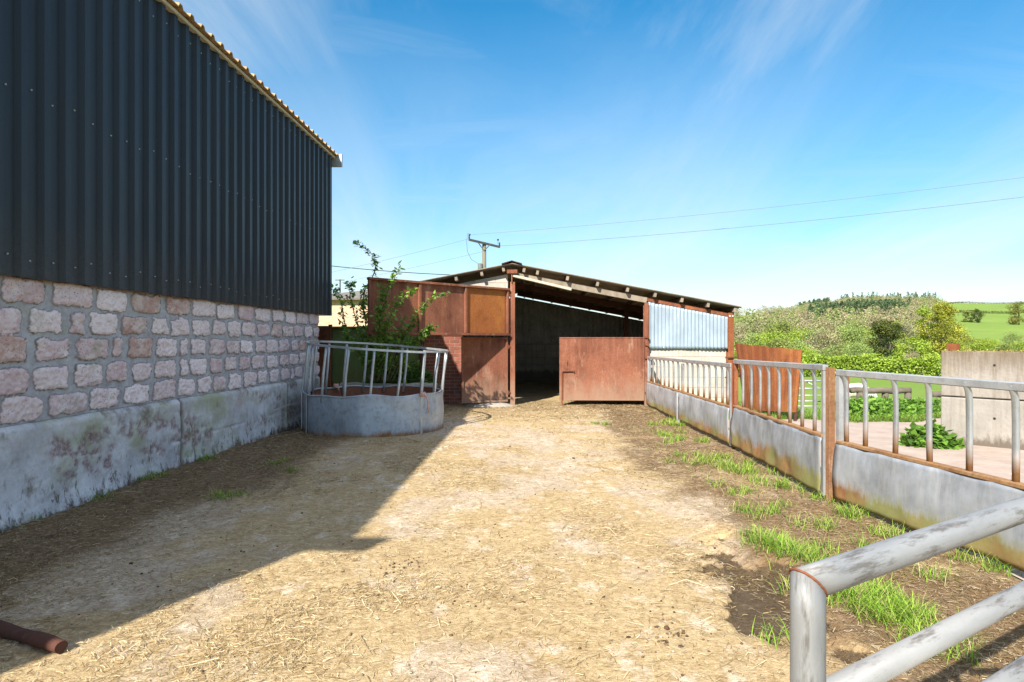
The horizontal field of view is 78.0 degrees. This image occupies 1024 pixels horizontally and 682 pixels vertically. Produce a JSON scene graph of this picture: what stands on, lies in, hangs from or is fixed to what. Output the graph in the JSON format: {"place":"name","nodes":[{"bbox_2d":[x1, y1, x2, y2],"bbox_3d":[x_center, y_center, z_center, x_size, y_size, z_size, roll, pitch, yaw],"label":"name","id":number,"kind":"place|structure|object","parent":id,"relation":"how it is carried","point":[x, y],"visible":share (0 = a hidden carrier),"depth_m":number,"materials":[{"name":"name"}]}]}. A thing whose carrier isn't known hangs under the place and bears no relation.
{"place":"outdoors","nodes":[
{"label":"outdoors","id":0,"kind":"place"},
{"bbox_2d":[0,0,342,533],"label":"barn","id":1,"kind":"structure","parent":0,"point":[166,166],"depth_m":6.21,"materials":[{"name":"metal"}]},
{"bbox_2d":[14,413,1021,671],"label":"grass","id":2,"kind":"structure","parent":0,"point":[884,601],"depth_m":4.07,"materials":[{"name":"green plant"}]},
{"bbox_2d":[508,382,578,400],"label":"shed floor","id":3,"kind":"structure","parent":0,"point":[536,391],"depth_m":17.47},
{"bbox_2d":[173,0,1023,320],"label":"sky","id":4,"kind":"structure","parent":0,"point":[448,120],"materials":[{"name":"blue"}]},
{"bbox_2d":[850,383,877,398],"bbox_3d":[9.670,1.559,17.609,1.376,0.781,0.399,0,0,-9],"label":"sheep","id":5,"kind":"object","parent":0,"point":[852,395],"visible":0.01,"depth_m":17.45},
{"bbox_2d":[728,303,1023,580],"bbox_3d":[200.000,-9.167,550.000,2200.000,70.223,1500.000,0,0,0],"label":"ground","id":6,"kind":"structure","parent":0,"point":[990,325],"depth_m":237.62,"materials":[{"name":"green plant"}]},
{"bbox_2d":[318,290,367,325],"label":"brick outbuilding","id":7,"kind":"structure","parent":6,"relation":"on","point":[332,320],"depth_m":26.00,"materials":[{"name":"brick"}]},
{"bbox_2d":[467,233,499,268],"bbox_3d":[-1.701,-2.630,39.774,2.247,8.299,0.804,0,0,-19],"label":"utility pole","id":8,"kind":"object","parent":6,"relation":"on","point":[483,263],"visible":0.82,"depth_m":39.87,"materials":[{"name":"brown wood"}]},
{"bbox_2d":[333,266,450,274],"bbox_3d":[-7.912,-4.511,39.002,12.464,0.828,0.043,0,0,-9],"label":"overhead wire","id":9,"kind":"object","parent":8,"relation":"attached to","point":[393,271],"visible":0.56,"depth_m":39.09,"materials":[{"name":"black metal"}]},
{"bbox_2d":[334,239,466,271],"bbox_3d":[-8.370,-4.904,38.631,11.454,2.909,0.016,0,0,-6],"label":"overhead wire","id":10,"kind":"object","parent":8,"relation":"attached to","point":[399,256],"visible":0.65,"depth_m":38.77,"materials":[{"name":"black metal"}]},
{"bbox_2d":[335,252,478,283],"bbox_3d":[-7.870,-4.291,39.231,12.626,2.973,0.014,0,0,-11],"label":"overhead wire","id":11,"kind":"object","parent":8,"relation":"attached to","point":[413,267],"visible":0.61,"depth_m":39.61,"materials":[{"name":"black metal"}]},
{"bbox_2d":[471,177,1023,234],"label":"overhead wire","id":12,"kind":"object","parent":8,"relation":"attached to","point":[758,208],"visible":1,"depth_m":34.30,"materials":[{"name":"black metal"}]},
{"bbox_2d":[505,197,1020,245],"bbox_3d":[13.260,-6.640,35.229,29.966,1.145,0.024,0,0,20],"label":"overhead wire","id":13,"kind":"object","parent":8,"relation":"attached to","point":[771,224],"visible":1,"depth_m":34.71,"materials":[{"name":"black metal"}]},
{"bbox_2d":[0,400,1023,681],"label":"yard","id":14,"kind":"structure","parent":6,"relation":"on","point":[624,586],"depth_m":3.91,"materials":[{"name":"beige soil"}]},
{"bbox_2d":[0,620,67,652],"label":"steel pipe","id":15,"kind":"object","parent":14,"relation":"on","point":[42,640],"visible":1,"depth_m":2.89,"materials":[{"name":"brown metal"}]},
{"bbox_2d":[318,326,330,387],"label":"rusty gate panel","id":16,"kind":"structure","parent":14,"relation":"on","point":[324,333],"depth_m":12.90,"materials":[{"name":"brown metal"}]},
{"bbox_2d":[301,340,448,436],"bbox_3d":[-2.210,0.715,10.340,2.332,1.449,2.283,0,0,0],"label":"ring feeder","id":17,"kind":"object","parent":14,"relation":"on","point":[346,410],"visible":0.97,"depth_m":9.45,"materials":[{"name":"metal"}]},
{"bbox_2d":[420,392,429,412],"bbox_3d":[-1.321,0.927,9.580,0.159,0.311,0.089,0,0,0],"label":"baler twine","id":18,"kind":"object","parent":17,"relation":"attached to","point":[422,394],"visible":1,"depth_m":9.54,"materials":[{"name":"plastic"}]},
{"bbox_2d":[328,325,421,386],"bbox_3d":[-2.920,0.534,13.528,2.002,1.772,0.056,0,0,0],"label":"green sheet fence","id":19,"kind":"object","parent":14,"relation":"on","point":[355,373],"visible":0.11,"depth_m":13.55,"materials":[{"name":"paint"}]},
{"bbox_2d":[339,382,438,387],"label":"planter wall","id":20,"kind":"structure","parent":14,"relation":"on","point":[389,384],"depth_m":12.28,"materials":[{"name":"concrete"}]},
{"bbox_2d":[0,413,945,681],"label":"dung crumbs","id":21,"kind":"object","parent":14,"relation":"on","point":[666,627],"visible":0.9,"depth_m":3.45,"materials":[{"name":"brown soil"}]},
{"bbox_2d":[646,356,731,445],"bbox_3d":[2.876,0.868,10.965,0.142,1.144,5.270,0,0,0],"label":"feed barrier","id":22,"kind":"object","parent":14,"relation":"on","point":[709,415],"visible":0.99,"depth_m":9.99,"materials":[{"name":"metal"}]},
{"bbox_2d":[732,361,734,448],"bbox_3d":[2.905,0.890,8.290,0.035,1.260,0.060,0,0,6],"label":"steel post","id":23,"kind":"object","parent":14,"relation":"on","point":[732,392],"visible":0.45,"depth_m":8.31,"materials":[{"name":"brown metal"}]},
{"bbox_2d":[730,359,827,495],"bbox_3d":[2.834,0.795,6.936,0.098,1.169,2.633,0,0,3],"label":"feed barrier","id":24,"kind":"object","parent":14,"relation":"on","point":[789,448],"visible":0.99,"depth_m":6.49,"materials":[{"name":"metal"}]},
{"bbox_2d":[826,367,834,501],"bbox_3d":[2.800,0.875,5.560,0.055,1.290,0.060,0,0,6],"label":"steel post","id":25,"kind":"object","parent":14,"relation":"on","point":[830,409],"visible":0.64,"depth_m":5.53,"materials":[{"name":"brown metal"}]},
{"bbox_2d":[788,496,1023,681],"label":"field gate","id":26,"kind":"structure","parent":14,"relation":"on","point":[814,585],"depth_m":1.11,"materials":[{"name":"grey metal"}]},
{"bbox_2d":[832,369,1023,571],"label":"feed barrier","id":27,"kind":"object","parent":14,"relation":"on","point":[895,486],"visible":0.9,"depth_m":4.50,"materials":[{"name":"silver metal"}]},
{"bbox_2d":[367,260,741,406],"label":"livestock shed","id":28,"kind":"structure","parent":6,"relation":"on","point":[492,337],"depth_m":13.82,"materials":[{"name":"brown metal"}]},
{"bbox_2d":[367,277,509,335],"bbox_3d":[-1.322,-0.631,12.560,3.506,1.032,0.105,0,0,-44],"label":"upper door","id":29,"kind":"structure","parent":28,"relation":"in","point":[467,309],"depth_m":12.63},
{"bbox_2d":[461,337,507,402],"bbox_3d":[-0.580,0.616,13.569,1.070,1.407,0.045,0,0,-23],"label":"lower door","id":30,"kind":"structure","parent":28,"relation":"in","point":[484,360],"depth_m":13.58,"materials":[{"name":"brown metal"}]},
{"bbox_2d":[559,337,643,405],"bbox_3d":[1.958,0.668,13.791,1.848,1.503,0.084,0,0,3],"label":"half door","id":31,"kind":"structure","parent":28,"relation":"in","point":[590,368],"depth_m":13.79,"materials":[{"name":"brown metal"}]},
{"bbox_2d":[734,338,746,353],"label":"olive bush","id":32,"kind":"object","parent":6,"relation":"on","point":[738,342],"visible":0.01,"depth_m":76.97,"materials":[{"name":"green plant"}]},
{"bbox_2d":[734,329,755,339],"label":"pale green bush","id":33,"kind":"object","parent":6,"relation":"on","point":[745,333],"visible":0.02,"depth_m":138.12,"materials":[{"name":"green plant"}]},
{"bbox_2d":[734,323,757,343],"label":"bare tree","id":34,"kind":"object","parent":6,"relation":"on","point":[737,330],"visible":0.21,"depth_m":94.41,"materials":[{"name":"beige plant"}]},
{"bbox_2d":[742,332,764,345],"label":"pale green bush","id":35,"kind":"object","parent":6,"relation":"on","point":[751,338],"visible":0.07,"depth_m":90.76,"materials":[{"name":"green plant"}]},
{"bbox_2d":[734,302,796,334],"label":"trees","id":36,"kind":"object","parent":6,"relation":"on","point":[749,323],"visible":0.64,"depth_m":260.65,"materials":[{"name":"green plant"}]},
{"bbox_2d":[735,343,801,420],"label":"rusty steel gate","id":37,"kind":"structure","parent":6,"relation":"on","point":[755,352],"depth_m":11.72,"materials":[{"name":"brown metal"}]},
{"bbox_2d":[749,328,801,348],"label":"yellow green bush","id":38,"kind":"object","parent":6,"relation":"on","point":[776,335],"visible":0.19,"depth_m":87.82,"materials":[{"name":"green plant"}]},
{"bbox_2d":[757,336,794,348],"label":"olive bush","id":39,"kind":"object","parent":6,"relation":"on","point":[783,342],"visible":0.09,"depth_m":76.45,"materials":[{"name":"green plant"}]},
{"bbox_2d":[763,319,796,334],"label":"olive bush","id":40,"kind":"object","parent":6,"relation":"on","point":[782,325],"visible":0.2,"depth_m":141.44,"materials":[{"name":"green plant"}]},
{"bbox_2d":[784,340,819,353],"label":"pale green bush","id":41,"kind":"object","parent":6,"relation":"on","point":[800,346],"visible":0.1,"depth_m":71.65,"materials":[{"name":"green plant"}]},
{"bbox_2d":[783,325,826,347],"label":"yellow green bush","id":42,"kind":"object","parent":6,"relation":"on","point":[798,332],"visible":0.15,"depth_m":111.72,"materials":[{"name":"green plant"}]},
{"bbox_2d":[792,346,820,372],"bbox_3d":[26.413,1.920,57.203,3.830,3.020,4.533,0,0,-22],"label":"yellow green bush","id":43,"kind":"object","parent":6,"relation":"on","point":[806,351],"visible":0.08,"depth_m":56.73,"materials":[{"name":"green plant"}]},
{"bbox_2d":[798,380,835,410],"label":"field gate","id":44,"kind":"structure","parent":6,"relation":"on","point":[807,381],"depth_m":15.99,"materials":[{"name":"grey metal"}]},
{"bbox_2d":[793,326,841,346],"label":"pale green bush","id":45,"kind":"object","parent":6,"relation":"on","point":[809,335],"visible":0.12,"depth_m":92.34,"materials":[{"name":"green plant"}]},
{"bbox_2d":[803,316,840,339],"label":"bare tree","id":46,"kind":"object","parent":6,"relation":"on","point":[819,323],"visible":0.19,"depth_m":111.79,"materials":[{"name":"beige plant"}]},
{"bbox_2d":[800,328,846,355],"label":"bare tree","id":47,"kind":"object","parent":6,"relation":"on","point":[823,336],"visible":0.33,"depth_m":73.43,"materials":[{"name":"beige plant"}]},
{"bbox_2d":[818,346,844,362],"bbox_3d":[30.672,2.144,60.934,4.696,3.316,5.258,0,0,11],"label":"pale green bush","id":48,"kind":"object","parent":6,"relation":"on","point":[826,353],"visible":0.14,"depth_m":61.04,"materials":[{"name":"green plant"}]},
{"bbox_2d":[724,400,940,422],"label":"verge grass","id":49,"kind":"structure","parent":6,"relation":"on","point":[857,419],"depth_m":11.41,"materials":[{"name":"green plant"}]},
{"bbox_2d":[734,351,940,376],"bbox_3d":[27.504,1.462,40.311,29.380,1.799,2.285,0,0,-2],"label":"hedge","id":50,"kind":"object","parent":6,"relation":"on","point":[914,365],"visible":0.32,"depth_m":39.70,"materials":[{"name":"green plant"}]},
{"bbox_2d":[820,333,857,349],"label":"olive bush","id":51,"kind":"object","parent":6,"relation":"on","point":[837,336],"visible":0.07,"depth_m":90.56,"materials":[{"name":"green plant"}]},
{"bbox_2d":[827,350,851,369],"bbox_3d":[24.369,1.605,47.240,2.361,1.956,2.266,0,0,28],"label":"olive bush","id":52,"kind":"object","parent":6,"relation":"on","point":[835,352],"visible":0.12,"depth_m":47.10,"materials":[{"name":"green plant"}]},
{"bbox_2d":[828,341,856,353],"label":"pale green bush","id":53,"kind":"object","parent":6,"relation":"on","point":[837,346],"visible":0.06,"depth_m":71.77,"materials":[{"name":"green plant"}]},
{"bbox_2d":[831,326,863,339],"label":"pale green bush","id":54,"kind":"object","parent":6,"relation":"on","point":[839,328],"visible":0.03,"depth_m":112.14,"materials":[{"name":"green plant"}]},
{"bbox_2d":[752,294,950,333],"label":"hillside wood","id":55,"kind":"object","parent":6,"relation":"on","point":[796,316],"visible":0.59,"depth_m":220.16,"materials":[{"name":"green plant"}]},
{"bbox_2d":[838,319,868,338],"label":"pale green bush","id":56,"kind":"object","parent":6,"relation":"on","point":[856,323],"visible":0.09,"depth_m":138.26,"materials":[{"name":"green plant"}]},
{"bbox_2d":[798,297,910,323],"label":"conifer plantation","id":57,"kind":"object","parent":6,"relation":"on","point":[881,304],"visible":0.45,"depth_m":301.75,"materials":[{"name":"green plant"}]},
{"bbox_2d":[842,341,873,355],"bbox_3d":[30.741,1.679,56.331,4.762,3.357,4.753,0,0,-29],"label":"pale green bush","id":58,"kind":"object","parent":6,"relation":"on","point":[853,348],"visible":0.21,"depth_m":56.36,"materials":[{"name":"green plant"}]},
{"bbox_2d":[840,326,877,352],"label":"pale green bush","id":59,"kind":"object","parent":6,"relation":"on","point":[854,332],"visible":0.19,"depth_m":90.21,"materials":[{"name":"green plant"}]},
{"bbox_2d":[849,340,877,353],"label":"pale green bush","id":60,"kind":"object","parent":6,"relation":"on","point":[861,345],"visible":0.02,"depth_m":75.53,"materials":[{"name":"green plant"}]},
{"bbox_2d":[728,417,1023,579],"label":"concrete apron","id":61,"kind":"object","parent":6,"relation":"on","point":[995,461],"visible":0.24,"depth_m":8.07,"materials":[{"name":"beige concrete"}]},
{"bbox_2d":[859,313,892,335],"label":"bare tree","id":62,"kind":"object","parent":6,"relation":"on","point":[874,318],"visible":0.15,"depth_m":137.68,"materials":[{"name":"beige plant"}]},
{"bbox_2d":[817,395,940,421],"bbox_3d":[8.903,1.302,12.500,5.393,0.537,2.544,0,0,0],"label":"nettle bed","id":63,"kind":"object","parent":6,"relation":"on","point":[878,406],"visible":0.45,"depth_m":11.88,"materials":[{"name":"green plant"}]},
{"bbox_2d":[850,387,911,399],"bbox_3d":[9.062,1.533,15.165,2.230,0.858,0.271,0,0,0],"label":"timber rail fence","id":64,"kind":"object","parent":6,"relation":"on","point":[886,392],"visible":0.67,"depth_m":15.15,"materials":[{"name":"grey wood"}]},
{"bbox_2d":[859,326,902,347],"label":"yellow green bush","id":65,"kind":"object","parent":6,"relation":"on","point":[866,334],"visible":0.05,"depth_m":112.08,"materials":[{"name":"green plant"}]},
{"bbox_2d":[865,318,907,356],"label":"evergreen tree","id":66,"kind":"object","parent":6,"relation":"on","point":[888,331],"visible":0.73,"depth_m":71.50,"materials":[{"name":"green plant"}]},
{"bbox_2d":[840,291,936,301],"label":"ridge trees","id":67,"kind":"object","parent":6,"relation":"on","point":[915,295],"visible":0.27,"depth_m":697.90,"materials":[{"name":"green plant"}]},
{"bbox_2d":[892,317,914,332],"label":"yellow green bush","id":68,"kind":"object","parent":6,"relation":"on","point":[905,322],"visible":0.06,"depth_m":137.47,"materials":[{"name":"green plant"}]},
{"bbox_2d":[894,322,920,357],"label":"bare tree","id":69,"kind":"object","parent":6,"relation":"on","point":[912,333],"visible":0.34,"depth_m":73.66,"materials":[{"name":"beige plant"}]},
{"bbox_2d":[897,318,918,343],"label":"bare tree","id":70,"kind":"object","parent":6,"relation":"on","point":[903,322],"visible":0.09,"depth_m":112.08,"materials":[{"name":"beige plant"}]},
{"bbox_2d":[903,351,925,373],"bbox_3d":[35.629,2.068,56.160,2.459,2.445,2.192,0,0,42],"label":"bare tree","id":71,"kind":"object","parent":6,"relation":"on","point":[909,355],"visible":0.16,"depth_m":55.98,"materials":[{"name":"beige plant"}]},
{"bbox_2d":[889,336,940,373],"bbox_3d":[39.708,1.661,61.849,5.194,4.431,3.559,0,0,17],"label":"bush","id":72,"kind":"object","parent":6,"relation":"on","point":[899,352],"visible":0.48,"depth_m":61.76,"materials":[{"name":"green plant"}]},
{"bbox_2d":[905,314,933,332],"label":"bare tree","id":73,"kind":"object","parent":6,"relation":"on","point":[918,317],"visible":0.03,"depth_m":136.85,"materials":[{"name":"beige plant"}]},
{"bbox_2d":[910,306,939,355],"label":"tall tree","id":74,"kind":"object","parent":6,"relation":"on","point":[924,312],"visible":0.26,"depth_m":87.73,"materials":[{"name":"green plant"}]},
{"bbox_2d":[899,333,952,348],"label":"yellow green bush","id":75,"kind":"object","parent":6,"relation":"on","point":[919,339],"visible":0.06,"depth_m":88.16,"materials":[{"name":"green plant"}]},
{"bbox_2d":[899,419,965,449],"bbox_3d":[5.672,1.271,8.559,0.872,0.474,0.670,0,0,0],"label":"weed clump","id":76,"kind":"object","parent":6,"relation":"on","point":[943,438],"visible":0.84,"depth_m":8.44,"materials":[{"name":"green plant"}]},
{"bbox_2d":[932,391,941,398],"bbox_3d":[10.742,1.551,14.865,2.068,0.731,0.271,0,0,0],"label":"timber rail fence","id":77,"kind":"object","parent":6,"relation":"on","point":[935,394],"visible":0.15,"depth_m":14.86,"materials":[{"name":"grey wood"}]},
{"bbox_2d":[913,301,972,355],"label":"tall tree","id":78,"kind":"object","parent":6,"relation":"on","point":[943,311],"visible":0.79,"depth_m":83.28,"materials":[{"name":"green plant"}]},
{"bbox_2d":[961,310,973,321],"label":"tree","id":79,"kind":"object","parent":6,"relation":"on","point":[966,314],"visible":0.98,"depth_m":334.44,"materials":[{"name":"green plant"}]},
{"bbox_2d":[958,333,978,350],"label":"olive bush","id":80,"kind":"object","parent":6,"relation":"on","point":[968,340],"visible":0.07,"depth_m":137.87,"materials":[{"name":"green plant"}]},
{"bbox_2d":[969,308,985,322],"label":"tree","id":81,"kind":"object","parent":6,"relation":"on","point":[976,312],"visible":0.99,"depth_m":330.16,"materials":[{"name":"green plant"}]},
{"bbox_2d":[966,339,997,350],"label":"yellow green bush","id":82,"kind":"object","parent":6,"relation":"on","point":[982,345],"visible":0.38,"depth_m":111.47,"materials":[{"name":"green plant"}]},
{"bbox_2d":[941,344,1023,449],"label":"concrete panel wall","id":83,"kind":"structure","parent":6,"relation":"on","point":[992,418],"depth_m":8.49,"materials":[{"name":"grey concrete"}]},
{"bbox_2d":[949,301,1023,313],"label":"hedgerows","id":84,"kind":"object","parent":6,"relation":"on","point":[998,312],"visible":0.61,"depth_m":681.78,"materials":[{"name":"green plant"}]},
{"bbox_2d":[980,338,1000,347],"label":"yellow green bush","id":85,"kind":"object","parent":6,"relation":"on","point":[993,341],"visible":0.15,"depth_m":136.13,"materials":[{"name":"green plant"}]},
{"bbox_2d":[990,342,1021,350],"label":"olive bush","id":86,"kind":"object","parent":6,"relation":"on","point":[999,347],"visible":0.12,"depth_m":45.48,"materials":[{"name":"green plant"}]},
{"bbox_2d":[1000,331,1023,345],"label":"pale green bush","id":87,"kind":"object","parent":6,"relation":"on","point":[1014,339],"visible":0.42,"depth_m":141.69,"materials":[{"name":"green plant"}]},
{"bbox_2d":[1004,339,1023,351],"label":"yellow green bush","id":88,"kind":"object","parent":6,"relation":"on","point":[1019,345],"visible":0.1,"depth_m":55.86,"materials":[{"name":"green plant"}]},
{"bbox_2d":[1005,301,1023,324],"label":"tree","id":89,"kind":"object","parent":6,"relation":"on","point":[1016,309],"visible":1,"depth_m":279.25,"materials":[{"name":"green plant"}]},
{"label":"planting soil","id":90,"kind":"structure","parent":0,"visible":0},
{"bbox_2d":[332,240,449,382],"bbox_3d":[-2.453,-0.561,11.782,2.551,2.763,1.315,0,0,40],"label":"elder sapling","id":91,"kind":"object","parent":90,"relation":"on","point":[380,356],"visible":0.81,"depth_m":11.86,"materials":[{"name":"green plant"}]},
{"bbox_2d":[361,355,438,383],"bbox_3d":[-2.271,0.614,12.764,1.586,0.672,0.842,0,0,0],"label":"ivy clump","id":92,"kind":"object","parent":90,"relation":"on","point":[412,377],"visible":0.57,"depth_m":12.63,"materials":[{"name":"green plant"}]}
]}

